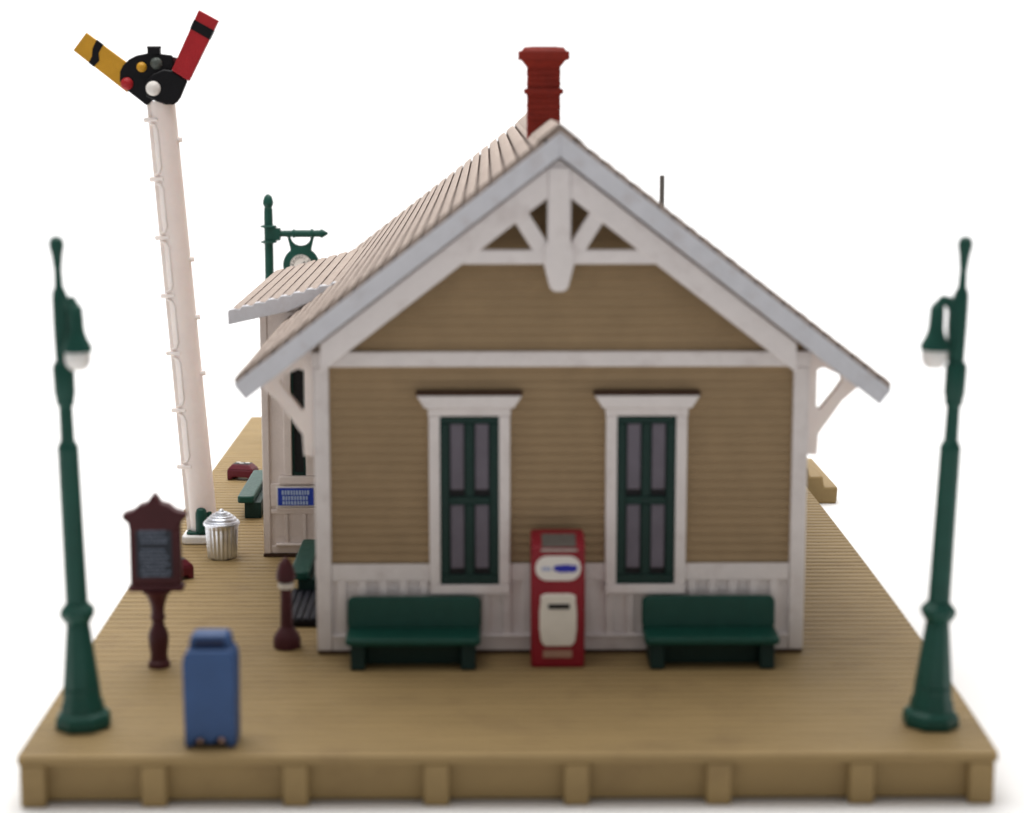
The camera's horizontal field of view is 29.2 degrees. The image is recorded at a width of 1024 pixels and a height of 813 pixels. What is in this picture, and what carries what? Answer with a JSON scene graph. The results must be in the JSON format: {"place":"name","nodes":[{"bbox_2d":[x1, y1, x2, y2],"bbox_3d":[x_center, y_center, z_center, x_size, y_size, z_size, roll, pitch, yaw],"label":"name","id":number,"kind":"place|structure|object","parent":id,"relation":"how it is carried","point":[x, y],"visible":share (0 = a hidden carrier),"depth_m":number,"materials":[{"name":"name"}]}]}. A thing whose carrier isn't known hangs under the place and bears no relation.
{"place":"outdoors","nodes":[
{"label":"outdoors","id":0,"kind":"place"},
{"bbox_2d":[0,0,1023,812],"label":"ground","id":1,"kind":"structure","parent":0,"point":[848,174],"depth_m":103.39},
{"bbox_2d":[17,417,997,807],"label":"station platform","id":2,"kind":"structure","parent":1,"relation":"on","point":[821,715],"depth_m":24.24,"materials":[{"name":"beige wood"}]},
{"bbox_2d":[48,236,110,733],"bbox_3d":[-5.240,0.959,23.533,0.656,5.993,0.656,7,12,37],"label":"street lamp","id":3,"kind":"object","parent":2,"relation":"on","point":[84,709],"visible":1,"depth_m":23.56,"materials":[{"name":"green metal"}]},
{"bbox_2d":[74,10,218,543],"bbox_3d":[-6.035,-2.108,33.114,2.420,8.966,0.602,0,9,-1],"label":"semaphore signal","id":4,"kind":"object","parent":2,"relation":"on","point":[155,75],"visible":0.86,"depth_m":32.88,"materials":[{"name":"white plastic"}]},
{"bbox_2d":[122,492,186,668],"bbox_3d":[-4.760,2.331,26.302,0.840,2.380,0.440,0,9,-3],"label":"notice board","id":5,"kind":"object","parent":2,"relation":"on","point":[154,521],"visible":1,"depth_m":26.15,"materials":[{"name":"red wood"}]},
{"bbox_2d":[182,557,193,578],"bbox_3d":[-5.381,2.577,31.197,0.540,0.329,0.360,-8,12,-40],"label":"trunk","id":6,"kind":"object","parent":2,"relation":"on","point":[187,568],"visible":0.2,"depth_m":31.18,"materials":[{"name":"red leather"}]},
{"bbox_2d":[182,628,240,746],"bbox_3d":[-3.570,3.343,23.322,0.620,1.338,0.517,0,9,-1],"label":"mailbox","id":7,"kind":"object","parent":2,"relation":"on","point":[211,681],"visible":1,"depth_m":23.12,"materials":[{"name":"blue paint"}]},
{"bbox_2d":[203,509,239,559],"bbox_3d":[-4.819,2.103,32.596,0.600,0.818,0.600,0,9,-1],"label":"trash can","id":8,"kind":"object","parent":2,"relation":"on","point":[221,528],"visible":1,"depth_m":32.41,"materials":[{"name":"metal"}]},
{"bbox_2d":[227,462,257,479],"bbox_3d":[-5.374,1.282,39.194,0.540,0.329,0.360,2,9,13],"label":"trunk","id":9,"kind":"object","parent":2,"relation":"on","point":[241,469],"visible":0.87,"depth_m":39.05,"materials":[{"name":"red leather"}]},
{"bbox_2d":[238,470,262,517],"bbox_3d":[-4.772,1.633,36.725,0.420,0.426,2.531,0,9,-1],"label":"backless bench","id":10,"kind":"object","parent":2,"relation":"on","point":[250,495],"visible":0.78,"depth_m":35.73,"materials":[{"name":"green paint"}]},
{"bbox_2d":[273,557,300,649],"bbox_3d":[-3.141,2.723,27.319,0.390,1.281,0.390,0,9,-1],"label":"bollard","id":11,"kind":"object","parent":2,"relation":"on","point":[286,636],"visible":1,"depth_m":27.24,"materials":[{"name":"red plastic"}]},
{"bbox_2d":[260,194,327,278],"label":"clock post","id":12,"kind":"object","parent":2,"relation":"on","point":[296,254],"visible":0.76,"depth_m":42.90,"materials":[{"name":"green metal"}]},
{"bbox_2d":[293,539,315,591],"bbox_3d":[-3.199,2.554,31.039,0.420,0.426,2.240,0,9,-1],"label":"bench","id":13,"kind":"object","parent":2,"relation":"on","point":[304,564],"visible":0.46,"depth_m":30.38,"materials":[{"name":"green paint"}]},
{"bbox_2d":[292,588,316,626],"bbox_3d":[-3.045,2.990,29.268,0.620,0.131,1.740,0,9,-1],"label":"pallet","id":14,"kind":"object","parent":2,"relation":"on","point":[304,605],"visible":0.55,"depth_m":28.99,"materials":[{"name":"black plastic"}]},
{"bbox_2d":[345,596,480,669],"bbox_3d":[-1.331,3.059,26.571,1.820,0.856,0.710,0,9,-1],"label":"bench","id":15,"kind":"object","parent":2,"relation":"on","point":[414,630],"visible":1,"depth_m":26.66,"materials":[{"name":"green paint"}]},
{"bbox_2d":[530,529,584,666],"bbox_3d":[0.614,2.590,26.539,0.720,1.793,0.632,0,9,-1],"label":"vending machine","id":16,"kind":"object","parent":2,"relation":"on","point":[557,597],"visible":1,"depth_m":26.27,"materials":[{"name":"red paint"}]},
{"bbox_2d":[228,46,890,653],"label":"station building","id":17,"kind":"structure","parent":2,"relation":"on","point":[470,374],"depth_m":26.62,"materials":[{"name":"beige paint"}]},
{"bbox_2d":[276,486,314,506],"bbox_3d":[-3.579,1.492,32.493,0.650,0.345,0.056,0,9,-1],"label":"notice sign","id":18,"kind":"object","parent":17,"relation":"attached to","point":[295,496],"visible":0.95,"depth_m":32.47,"materials":[{"name":"blue plastic"}]},
{"bbox_2d":[416,390,522,593],"bbox_3d":[-0.577,1.179,26.717,1.440,2.800,0.230,0,9,-1],"label":"window","id":19,"kind":"structure","parent":17,"relation":"in","point":[469,431],"depth_m":26.67,"materials":[{"name":"white paint"}]},
{"bbox_2d":[593,390,700,593],"bbox_3d":[1.823,1.174,26.747,1.440,2.800,0.230,0,9,-1],"label":"window","id":20,"kind":"structure","parent":17,"relation":"in","point":[646,450],"depth_m":26.71,"materials":[{"name":"white paint"}]},
{"bbox_2d":[642,595,779,668],"bbox_3d":[2.689,3.051,26.622,1.820,0.856,0.710,0,9,-1],"label":"bench","id":21,"kind":"object","parent":2,"relation":"on","point":[708,628],"visible":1,"depth_m":26.71,"materials":[{"name":"green paint"}]},
{"bbox_2d":[902,236,972,731],"bbox_3d":[5.136,0.947,23.613,0.656,5.994,0.656,0,9,-1],"label":"street lamp","id":22,"kind":"object","parent":2,"relation":"on","point":[929,707],"visible":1,"depth_m":23.58,"materials":[{"name":"green metal"}]},
{"bbox_2d":[807,458,836,502],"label":"stairs","id":23,"kind":"structure","parent":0,"point":[821,487],"depth_m":39.94,"materials":[{"name":"beige wood"}]}
]}

